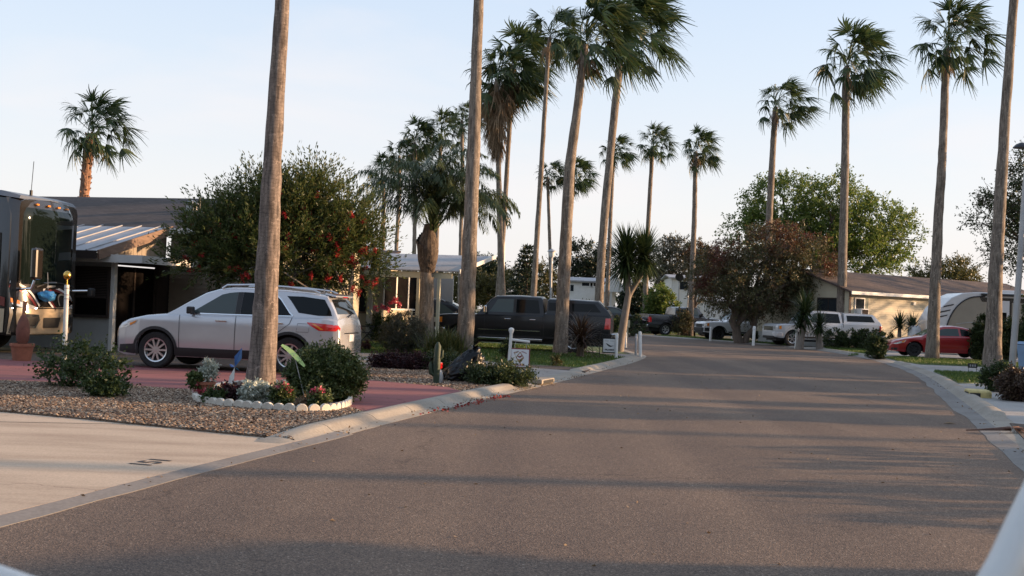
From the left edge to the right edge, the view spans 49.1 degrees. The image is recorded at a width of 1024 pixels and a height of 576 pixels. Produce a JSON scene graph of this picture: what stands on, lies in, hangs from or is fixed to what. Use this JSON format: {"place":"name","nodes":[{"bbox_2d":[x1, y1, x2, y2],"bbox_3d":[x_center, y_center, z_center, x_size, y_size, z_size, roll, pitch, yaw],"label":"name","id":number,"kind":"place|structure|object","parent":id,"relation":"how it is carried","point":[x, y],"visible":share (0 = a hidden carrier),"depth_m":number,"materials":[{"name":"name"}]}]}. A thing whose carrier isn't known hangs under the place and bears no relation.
{"place":"outdoors","nodes":[
{"label":"outdoors","id":0,"kind":"place"},
{"bbox_2d":[0,352,280,372],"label":"driveway","id":1,"kind":"structure","parent":0,"point":[242,364],"depth_m":24.31,"materials":[{"name":"concrete"}]},
{"bbox_2d":[0,412,320,514],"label":"driveway","id":2,"kind":"structure","parent":0,"point":[59,458],"depth_m":10.33,"materials":[{"name":"beige concrete"}]},
{"bbox_2d":[0,380,364,439],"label":"gravel ground","id":3,"kind":"structure","parent":0,"point":[173,427],"depth_m":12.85,"materials":[{"name":"gravel"}]},
{"bbox_2d":[62,271,70,362],"bbox_3d":[-7.020,0.622,17.587,0.124,1.785,0.121,2,-1,0],"label":"garden pole","id":4,"kind":"object","parent":3,"relation":"on","point":[66,275],"visible":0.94,"depth_m":17.56,"materials":[{"name":"metal"}]},
{"bbox_2d":[27,330,140,386],"bbox_3d":[-6.534,1.108,17.109,1.675,0.914,1.400,2,-1,0],"label":"rose bush","id":5,"kind":"object","parent":3,"relation":"on","point":[72,368],"visible":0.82,"depth_m":16.99,"materials":[{"name":"green plant"}]},
{"bbox_2d":[77,364,132,397],"bbox_3d":[-5.665,1.309,15.649,0.768,0.516,0.662,2,-1,0],"label":"rose bush","id":6,"kind":"object","parent":3,"relation":"on","point":[107,384],"visible":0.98,"depth_m":15.54,"materials":[{"name":"green plant"}]},
{"bbox_2d":[0,359,459,410],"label":"driveway","id":7,"kind":"structure","parent":0,"point":[379,394],"depth_m":19.09,"materials":[{"name":"red paint"}]},
{"bbox_2d":[9,301,34,360],"bbox_3d":[-9.931,0.873,22.745,0.480,1.223,0.473,2,-1,0],"label":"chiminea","id":8,"kind":"object","parent":7,"relation":"on","point":[22,348],"visible":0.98,"depth_m":22.64,"materials":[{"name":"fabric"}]},
{"bbox_2d":[117,284,361,372],"bbox_3d":[-5.495,0.777,22.673,4.653,1.732,2.154,2,-1,8],"label":"parked car","id":9,"kind":"object","parent":7,"relation":"on","point":[216,323],"visible":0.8,"depth_m":21.86,"materials":[{"name":"silver metal"}]},
{"bbox_2d":[234,384,343,410],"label":"planting soil","id":10,"kind":"structure","parent":0,"point":[327,402],"depth_m":16.07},
{"bbox_2d":[185,357,220,394],"bbox_3d":[-4.388,1.256,15.871,0.534,0.619,0.401,2,-1,0],"label":"flower pot","id":11,"kind":"object","parent":10,"relation":"on","point":[199,379],"visible":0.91,"depth_m":15.81,"materials":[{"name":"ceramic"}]},
{"bbox_2d":[214,379,243,400],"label":"geranium","id":12,"kind":"object","parent":10,"relation":"on","point":[232,391],"visible":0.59,"depth_m":15.44,"materials":[{"name":"purple plant"}]},
{"bbox_2d":[236,377,272,403],"bbox_3d":[-3.506,1.409,15.306,0.547,0.426,0.549,2,-1,0],"label":"dusty miller","id":13,"kind":"object","parent":10,"relation":"on","point":[252,391],"visible":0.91,"depth_m":15.20,"materials":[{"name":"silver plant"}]},
{"bbox_2d":[245,0,289,383],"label":"fan palm","id":14,"kind":"object","parent":10,"relation":"on","point":[262,352],"visible":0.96,"depth_m":18.23,"materials":[{"name":"plant"}]},
{"bbox_2d":[265,379,300,405],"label":"geranium","id":15,"kind":"object","parent":10,"relation":"on","point":[284,392],"visible":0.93,"depth_m":15.13,"materials":[{"name":"green plant"}]},
{"bbox_2d":[304,383,333,406],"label":"geranium","id":16,"kind":"object","parent":10,"relation":"on","point":[319,395],"visible":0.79,"depth_m":14.90,"materials":[{"name":"green plant"}]},
{"bbox_2d":[279,335,373,401],"bbox_3d":[-2.700,1.189,16.326,1.304,1.018,1.146,2,-1,30],"label":"round shrub","id":17,"kind":"object","parent":10,"relation":"on","point":[341,373],"visible":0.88,"depth_m":16.13,"materials":[{"name":"green plant"}]},
{"bbox_2d":[0,309,813,353],"bbox_3d":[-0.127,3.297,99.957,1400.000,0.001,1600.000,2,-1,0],"label":"ground","id":18,"kind":"structure","parent":0,"point":[5,348],"depth_m":29.11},
{"bbox_2d":[0,162,94,346],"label":"motorhome","id":19,"kind":"object","parent":18,"relation":"on","point":[38,235],"visible":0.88,"depth_m":25.57,"materials":[{"name":"paint"}]},
{"bbox_2d":[56,85,147,196],"bbox_3d":[-17.535,-3.373,47.427,3.781,10.268,3.814,2,-1,0],"label":"fan palm","id":20,"kind":"object","parent":18,"relation":"on","point":[89,145],"visible":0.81,"depth_m":47.20,"materials":[{"name":"plant"}]},
{"bbox_2d":[6,196,359,350],"bbox_3d":[-13.819,-0.717,34.356,19.119,4.645,10.400,2,-1,15],"label":"park home","id":21,"kind":"object","parent":18,"relation":"on","point":[112,234],"visible":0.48,"depth_m":30.24,"materials":[{"name":"white paint"}]},
{"bbox_2d":[73,266,110,317],"bbox_3d":[-10.956,0.099,29.177,1.094,1.330,0.090,2,-1,15],"label":"window","id":22,"kind":"structure","parent":21,"relation":"in","point":[98,278],"depth_m":29.17,"materials":[{"name":"glass"}]},
{"bbox_2d":[114,266,155,347],"bbox_3d":[-10.162,0.546,30.085,0.085,2.200,1.855,2,-1,15],"label":"door","id":23,"kind":"structure","parent":21,"relation":"in","point":[135,294],"depth_m":30.01,"materials":[{"name":"glass"}]},
{"bbox_2d":[145,141,413,317],"bbox_3d":[-5.685,-0.954,28.049,6.083,5.603,4.795,2,-1,30],"label":"bottlebrush tree","id":24,"kind":"object","parent":18,"relation":"on","point":[332,236],"visible":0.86,"depth_m":27.58,"materials":[{"name":"green plant"}]},
{"bbox_2d":[358,250,495,341],"bbox_3d":[-5.724,0.262,42.215,9.881,3.660,7.611,2,-1,13],"label":"park home","id":25,"kind":"object","parent":18,"relation":"on","point":[408,289],"visible":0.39,"depth_m":41.28,"materials":[{"name":"beige"}]},
{"bbox_2d":[382,277,396,309],"bbox_3d":[-4.570,0.121,41.908,0.080,1.420,1.450,2,-1,13],"label":"window","id":26,"kind":"structure","parent":25,"relation":"in","point":[387,296],"depth_m":41.96,"materials":[{"name":"white paint"}]},
{"bbox_2d":[396,277,408,310],"bbox_3d":[-4.245,0.158,43.320,0.080,1.420,1.450,2,-1,13],"label":"window","id":27,"kind":"structure","parent":25,"relation":"in","point":[402,284],"depth_m":43.41,"materials":[{"name":"white paint"}]},
{"bbox_2d":[254,350,645,443],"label":"kerb","id":28,"kind":"structure","parent":18,"relation":"on","point":[355,422],"depth_m":15.44,"materials":[{"name":"concrete"}]},
{"bbox_2d":[453,266,509,309],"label":"scrub tree","id":29,"kind":"object","parent":18,"relation":"on","point":[482,282],"visible":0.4,"depth_m":116.35,"materials":[{"name":"green plant"}]},
{"bbox_2d":[476,251,515,299],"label":"pine tree","id":30,"kind":"object","parent":18,"relation":"on","point":[491,266],"visible":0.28,"depth_m":134.00,"materials":[{"name":"green plant"}]},
{"bbox_2d":[487,256,557,298],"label":"scrub tree","id":31,"kind":"object","parent":18,"relation":"on","point":[546,276],"visible":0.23,"depth_m":115.42,"materials":[{"name":"green plant"}]},
{"bbox_2d":[545,234,616,277],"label":"shade tree","id":32,"kind":"object","parent":18,"relation":"on","point":[586,266],"visible":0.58,"depth_m":120.82,"materials":[{"name":"green plant"}]},
{"bbox_2d":[595,222,672,351],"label":"yucca tree","id":33,"kind":"object","parent":18,"relation":"on","point":[626,269],"visible":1,"depth_m":41.28,"materials":[{"name":"green plant"}]},
{"bbox_2d":[640,281,681,333],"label":"hibiscus tree","id":34,"kind":"object","parent":18,"relation":"on","point":[662,302],"visible":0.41,"depth_m":83.21,"materials":[{"name":"green plant"}]},
{"bbox_2d":[669,306,696,335],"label":"leafy shrub","id":35,"kind":"object","parent":18,"relation":"on","point":[684,316],"visible":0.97,"depth_m":75.14,"materials":[{"name":"green plant"}]},
{"bbox_2d":[680,236,720,335],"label":"bottlebrush tree","id":36,"kind":"object","parent":18,"relation":"on","point":[686,254],"visible":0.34,"depth_m":76.81,"materials":[{"name":"green plant"}]},
{"bbox_2d":[681,123,724,335],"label":"fan palm","id":37,"kind":"object","parent":18,"relation":"on","point":[698,160],"visible":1,"depth_m":75.94,"materials":[{"name":"plant"}]},
{"bbox_2d":[684,218,851,342],"bbox_3d":[14.367,-0.373,63.615,9.579,7.440,6.262,2,-1,0],"label":"bottlebrush tree","id":38,"kind":"object","parent":18,"relation":"on","point":[749,303],"visible":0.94,"depth_m":62.78,"materials":[{"name":"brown plant"}]},
{"bbox_2d":[756,75,827,273],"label":"fan palm","id":39,"kind":"object","parent":18,"relation":"on","point":[797,91],"visible":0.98,"depth_m":69.79,"materials":[{"name":"plant"}]},
{"bbox_2d":[712,164,931,275],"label":"shade tree","id":40,"kind":"object","parent":18,"relation":"on","point":[873,240],"visible":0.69,"depth_m":92.73,"materials":[{"name":"green plant"}]},
{"bbox_2d":[757,269,1023,346],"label":"park home","id":41,"kind":"object","parent":18,"relation":"on","point":[882,299],"visible":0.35,"depth_m":62.91,"materials":[{"name":"beige"}]},
{"bbox_2d":[903,250,987,281],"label":"scrub tree","id":42,"kind":"object","parent":18,"relation":"on","point":[959,271],"visible":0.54,"depth_m":111.00,"materials":[{"name":"green plant"}]},
{"bbox_2d":[362,364,521,390],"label":"gravel ground","id":43,"kind":"structure","parent":0,"point":[422,378],"depth_m":21.29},
{"bbox_2d":[365,348,432,369],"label":"purple groundcover","id":44,"kind":"object","parent":43,"relation":"on","point":[396,359],"visible":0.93,"depth_m":24.97,"materials":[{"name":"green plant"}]},
{"bbox_2d":[429,342,443,382],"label":"cactus","id":45,"kind":"object","parent":43,"relation":"on","point":[434,369],"visible":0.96,"depth_m":20.90,"materials":[{"name":"plant"}]},
{"bbox_2d":[420,348,460,369],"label":"shrub","id":46,"kind":"object","parent":43,"relation":"on","point":[446,362],"visible":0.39,"depth_m":25.02,"materials":[{"name":"green plant"}]},
{"bbox_2d":[442,345,485,381],"bbox_3d":[-0.937,1.454,21.791,0.841,0.718,0.626,3,-1,-20],"label":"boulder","id":47,"kind":"object","parent":43,"relation":"on","point":[451,371],"visible":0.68,"depth_m":21.60,"materials":[{"name":"grey stone"}]},
{"bbox_2d":[458,352,540,386],"bbox_3d":[-0.232,1.535,21.218,1.568,0.688,1.370,2,-1,0],"label":"shrub","id":48,"kind":"object","parent":43,"relation":"on","point":[507,373],"visible":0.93,"depth_m":21.00,"materials":[{"name":"green plant"}]},
{"bbox_2d":[352,353,568,377],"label":"driveway","id":49,"kind":"structure","parent":0,"point":[543,372],"depth_m":26.65,"materials":[{"name":"grey concrete"}]},
{"bbox_2d":[508,328,529,367],"bbox_3d":[0.165,1.451,26.841,0.542,0.992,0.140,2,-1,9],"label":"hanging sign","id":50,"kind":"object","parent":49,"relation":"on","point":[522,354],"visible":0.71,"depth_m":26.82,"materials":[{"name":"white paint"}]},
{"bbox_2d":[360,340,622,367],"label":"lawn","id":51,"kind":"structure","parent":0,"point":[503,362],"depth_m":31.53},
{"bbox_2d":[377,308,429,353],"bbox_3d":[-3.204,1.259,33.124,1.644,1.437,1.356,2,-1,0],"label":"grey bush","id":52,"kind":"object","parent":51,"relation":"on","point":[398,336],"visible":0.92,"depth_m":32.90,"materials":[{"name":"green plant"}]},
{"bbox_2d":[346,139,520,347],"bbox_3d":[-2.670,-1.389,37.507,5.702,7.014,5.349,2,-1,15],"label":"queen palm","id":53,"kind":"object","parent":51,"relation":"on","point":[437,185],"visible":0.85,"depth_m":37.14,"materials":[{"name":"green plant"}]},
{"bbox_2d":[408,324,483,354],"bbox_3d":[-1.881,1.482,32.123,2.363,0.939,2.174,2,-1,0],"label":"grass tuft","id":54,"kind":"object","parent":51,"relation":"on","point":[452,342],"visible":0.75,"depth_m":32.02,"materials":[{"name":"plant"}]},
{"bbox_2d":[457,0,483,353],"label":"fan palm","id":55,"kind":"object","parent":51,"relation":"on","point":[466,310],"visible":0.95,"depth_m":32.55,"materials":[{"name":"plant"}]},
{"bbox_2d":[554,308,606,356],"bbox_3d":[2.171,1.389,34.584,2.075,1.582,2.110,2,-1,0],"label":"bronze flax","id":56,"kind":"object","parent":51,"relation":"on","point":[580,333],"visible":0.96,"depth_m":34.44,"materials":[{"name":"brown plant"}]},
{"bbox_2d":[551,0,658,353],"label":"fan palm","id":57,"kind":"object","parent":51,"relation":"on","point":[611,13],"visible":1,"depth_m":36.63,"materials":[{"name":"plant"}]},
{"bbox_2d":[0,336,1023,575],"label":"road","id":58,"kind":"structure","parent":0,"point":[798,511],"depth_m":9.23,"materials":[{"name":"asphalt"}]},
{"bbox_2d":[0,432,351,527],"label":"gutter","id":59,"kind":"object","parent":58,"relation":"on","point":[15,517],"visible":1,"depth_m":8.81,"materials":[{"name":"concrete"}]},
{"bbox_2d":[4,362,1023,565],"bbox_3d":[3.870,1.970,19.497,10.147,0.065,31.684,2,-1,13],"label":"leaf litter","id":60,"kind":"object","parent":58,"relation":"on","point":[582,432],"visible":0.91,"depth_m":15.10,"materials":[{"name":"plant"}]},
{"bbox_2d":[784,287,831,348],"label":"yucca tree","id":61,"kind":"object","parent":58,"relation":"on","point":[805,308],"visible":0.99,"depth_m":55.31,"materials":[{"name":"green plant"}]},
{"bbox_2d":[642,335,1023,471],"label":"gutter","id":62,"kind":"object","parent":58,"relation":"on","point":[1007,446],"visible":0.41,"depth_m":18.57,"materials":[{"name":"concrete"}]},
{"bbox_2d":[862,329,888,358],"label":"round shrub","id":63,"kind":"object","parent":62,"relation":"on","point":[876,345],"visible":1,"depth_m":44.41,"materials":[{"name":"green plant"}]},
{"bbox_2d":[643,335,1023,449],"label":"kerb","id":64,"kind":"structure","parent":58,"relation":"on","point":[988,411],"depth_m":22.04,"materials":[{"name":"concrete"}]},
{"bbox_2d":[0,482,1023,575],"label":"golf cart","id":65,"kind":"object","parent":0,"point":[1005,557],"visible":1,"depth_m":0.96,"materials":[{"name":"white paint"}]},
{"bbox_2d":[0,0,1023,313],"label":"sky","id":66,"kind":"structure","parent":0,"point":[194,74],"materials":[{"name":"blue"}]},
{"bbox_2d":[479,342,626,353],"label":"lawn","id":67,"kind":"structure","parent":0,"point":[596,348],"depth_m":44.92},
{"bbox_2d":[406,298,458,337],"bbox_3d":[-2.812,1.297,45.484,4.653,1.732,2.154,2,-1,6],"label":"parked car","id":68,"kind":"object","parent":67,"relation":"on","point":[448,307],"visible":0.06,"depth_m":44.74,"materials":[{"name":"black paint"}]},
{"bbox_2d":[460,41,558,294],"bbox_3d":[-0.152,-5.452,61.112,5.339,16.244,5.147,3,-1,-43],"label":"fan palm","id":69,"kind":"object","parent":67,"relation":"on","point":[497,112],"visible":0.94,"depth_m":60.07,"materials":[{"name":"plant"}]},
{"bbox_2d":[481,19,564,295],"bbox_3d":[0.419,-6.165,61.691,4.764,17.716,4.389,3,-1,-44],"label":"fan palm","id":70,"kind":"object","parent":67,"relation":"on","point":[515,31],"visible":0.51,"depth_m":61.45,"materials":[{"name":"plant"}]},
{"bbox_2d":[521,6,590,295],"bbox_3d":[2.119,-6.024,57.617,3.954,17.424,3.886,1,-1,37],"label":"fan palm","id":71,"kind":"object","parent":67,"relation":"on","point":[557,51],"visible":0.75,"depth_m":57.08,"materials":[{"name":"plant"}]},
{"bbox_2d":[595,0,696,302],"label":"fan palm","id":72,"kind":"object","parent":67,"relation":"on","point":[661,13],"visible":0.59,"depth_m":49.83,"materials":[{"name":"plant"}]},
{"bbox_2d":[810,347,1023,423],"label":"driveway","id":73,"kind":"structure","parent":0,"point":[1013,410],"depth_m":26.70,"materials":[{"name":"concrete"}]},
{"bbox_2d":[822,327,895,348],"bbox_3d":[17.902,2.591,57.790,3.749,1.289,1.183,2,-1,0],"label":"hedge","id":74,"kind":"object","parent":73,"relation":"on","point":[855,339],"visible":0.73,"depth_m":57.64,"materials":[{"name":"green plant"}]},
{"bbox_2d":[885,326,972,358],"bbox_3d":[18.858,2.347,49.378,4.545,1.415,2.038,2,-1,4],"label":"parked car","id":75,"kind":"object","parent":73,"relation":"on","point":[953,339],"visible":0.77,"depth_m":48.66,"materials":[{"name":"red paint"}]},
{"bbox_2d":[907,290,1023,335],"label":"travel trailer","id":76,"kind":"object","parent":73,"relation":"on","point":[963,310],"visible":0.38,"depth_m":55.41,"materials":[{"name":"paint"}]},
{"bbox_2d":[966,313,985,359],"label":"leafy shrub","id":77,"kind":"object","parent":73,"relation":"on","point":[977,329],"visible":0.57,"depth_m":48.09,"materials":[{"name":"green plant"}]},
{"bbox_2d":[954,140,1023,287],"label":"live oak","id":78,"kind":"object","parent":73,"relation":"on","point":[1013,208],"visible":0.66,"depth_m":47.56,"materials":[{"name":"green plant"}]},
{"bbox_2d":[974,358,1022,391],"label":"leafy shrub","id":79,"kind":"object","parent":73,"relation":"on","point":[986,373],"visible":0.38,"depth_m":25.27,"materials":[{"name":"green plant"}]},
{"bbox_2d":[988,360,1023,400],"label":"leafy shrub","id":80,"kind":"object","parent":73,"relation":"on","point":[1010,383],"visible":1,"depth_m":22.31,"materials":[{"name":"brown plant"}]},
{"bbox_2d":[1002,315,1017,361],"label":"leafy shrub","id":81,"kind":"object","parent":73,"relation":"on","point":[1006,331],"visible":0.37,"depth_m":47.04,"materials":[{"name":"green plant"}]},
{"bbox_2d":[1009,142,1023,365],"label":"lamp post","id":82,"kind":"object","parent":73,"relation":"on","point":[1016,311],"visible":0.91,"depth_m":30.96,"materials":[{"name":"grey metal"}]},
{"bbox_2d":[885,355,1018,367],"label":"lawn","id":83,"kind":"structure","parent":0,"point":[932,364],"depth_m":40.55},
{"bbox_2d":[908,0,1014,358],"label":"fan palm","id":84,"kind":"object","parent":83,"relation":"on","point":[946,62],"visible":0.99,"depth_m":46.58,"materials":[{"name":"plant"}]},
{"bbox_2d":[982,0,1018,366],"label":"fan palm","id":85,"kind":"object","parent":83,"relation":"on","point":[992,348],"visible":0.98,"depth_m":40.35,"materials":[{"name":"plant"}]},
{"bbox_2d":[934,369,981,382],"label":"grass","id":86,"kind":"structure","parent":0,"point":[970,376],"depth_m":31.60,"materials":[{"name":"plant"}]},
{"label":"lawn","id":87,"kind":"structure","parent":0,"visible":0},
{"bbox_2d":[364,151,401,249],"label":"fan palm","id":88,"kind":"object","parent":87,"relation":"on","point":[379,157],"visible":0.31,"depth_m":107.35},
{"bbox_2d":[386,137,425,270],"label":"fan palm","id":89,"kind":"object","parent":87,"relation":"on","point":[390,148],"visible":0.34,"depth_m":105.96,"materials":[{"name":"plant"}]},
{"bbox_2d":[396,114,443,271],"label":"fan palm","id":90,"kind":"object","parent":87,"relation":"on","point":[423,152],"visible":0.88,"depth_m":103.68,"materials":[{"name":"plant"}]},
{"bbox_2d":[423,106,467,271],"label":"fan palm","id":91,"kind":"object","parent":87,"relation":"on","point":[445,117],"visible":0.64,"depth_m":103.63,"materials":[{"name":"plant"}]},
{"bbox_2d":[447,101,485,303],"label":"fan palm","id":92,"kind":"object","parent":87,"relation":"on","point":[461,133],"visible":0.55,"depth_m":99.92,"materials":[{"name":"plant"}]},
{"bbox_2d":[505,243,549,299],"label":"norfolk pine","id":93,"kind":"object","parent":87,"relation":"on","point":[525,272],"visible":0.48,"depth_m":73.79,"materials":[{"name":"green plant"}]},
{"bbox_2d":[535,159,563,297],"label":"fan palm","id":94,"kind":"object","parent":87,"relation":"on","point":[547,183],"visible":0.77,"depth_m":111.90,"materials":[{"name":"plant"}]},
{"bbox_2d":[555,155,600,206],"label":"fan palm","id":95,"kind":"object","parent":87,"relation":"on","point":[585,185],"visible":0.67,"depth_m":111.17,"materials":[{"name":"plant"}]},
{"bbox_2d":[569,277,615,306],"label":"park home","id":96,"kind":"object","parent":87,"relation":"on","point":[582,287],"visible":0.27,"depth_m":92.00,"materials":[{"name":"white paint"}]},
{"bbox_2d":[599,133,641,305],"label":"fan palm","id":97,"kind":"object","parent":87,"relation":"on","point":[626,156],"visible":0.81,"depth_m":84.02,"materials":[{"name":"plant"}]},
{"bbox_2d":[613,313,647,336],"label":"hedge","id":98,"kind":"object","parent":87,"relation":"on","point":[632,324],"visible":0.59,"depth_m":68.88,"materials":[{"name":"green plant"}]},
{"bbox_2d":[614,276,649,330],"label":"hibiscus tree","id":99,"kind":"object","parent":87,"relation":"on","point":[637,295],"visible":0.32,"depth_m":88.19,"materials":[{"name":"green plant"}]},
{"bbox_2d":[635,120,680,331],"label":"fan palm","id":100,"kind":"object","parent":87,"relation":"on","point":[652,153],"visible":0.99,"depth_m":85.86,"materials":[{"name":"plant"}]},
{"bbox_2d":[637,231,697,288],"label":"shade tree","id":101,"kind":"object","parent":87,"relation":"on","point":[676,250],"visible":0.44,"depth_m":122.84,"materials":[{"name":"green plant"}]},
{"bbox_2d":[661,274,722,307],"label":"park home","id":102,"kind":"object","parent":87,"relation":"on","point":[671,281],"visible":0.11,"depth_m":98.01,"materials":[{"name":"white paint"}]},
{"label":"lawn","id":103,"kind":"structure","parent":0,"visible":0},
{"bbox_2d":[762,310,883,345],"bbox_3d":[16.761,2.196,60.459,6.310,1.950,2.301,2,-1,-10],"label":"pickup truck","id":104,"kind":"object","parent":103,"relation":"on","point":[778,333],"visible":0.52,"depth_m":59.67,"materials":[{"name":"silver metal"}]},
{"bbox_2d":[808,14,910,346],"bbox_3d":[18.760,-5.811,60.975,5.078,18.393,4.606,3,-1,-44],"label":"fan palm","id":105,"kind":"object","parent":103,"relation":"on","point":[868,38],"visible":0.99,"depth_m":60.88,"materials":[{"name":"plant"}]},
{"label":"driveway","id":106,"kind":"structure","parent":0,"visible":0},
{"bbox_2d":[365,297,410,341],"bbox_3d":[-4.488,1.184,40.614,1.769,1.756,1.893,2,-1,0],"label":"flowering rose","id":107,"kind":"object","parent":106,"relation":"on","point":[378,320],"visible":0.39,"depth_m":40.62,"materials":[{"name":"green plant"}]},
{"bbox_2d":[434,295,618,352],"bbox_3d":[0.492,1.209,38.692,6.310,1.900,2.301,2,-1,8],"label":"pickup truck","id":108,"kind":"object","parent":106,"relation":"on","point":[531,319],"visible":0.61,"depth_m":37.78,"materials":[{"name":"black paint"}]},
{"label":"lawn","id":109,"kind":"structure","parent":0,"visible":0},
{"bbox_2d":[638,307,717,335],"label":"pickup truck","id":110,"kind":"object","parent":109,"relation":"on","point":[657,324],"visible":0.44,"depth_m":75.56,"materials":[{"name":"grey paint"}]},
{"bbox_2d":[694,313,756,339],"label":"pickup truck","id":111,"kind":"object","parent":109,"relation":"on","point":[720,330],"visible":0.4,"depth_m":67.73,"materials":[{"name":"white paint"}]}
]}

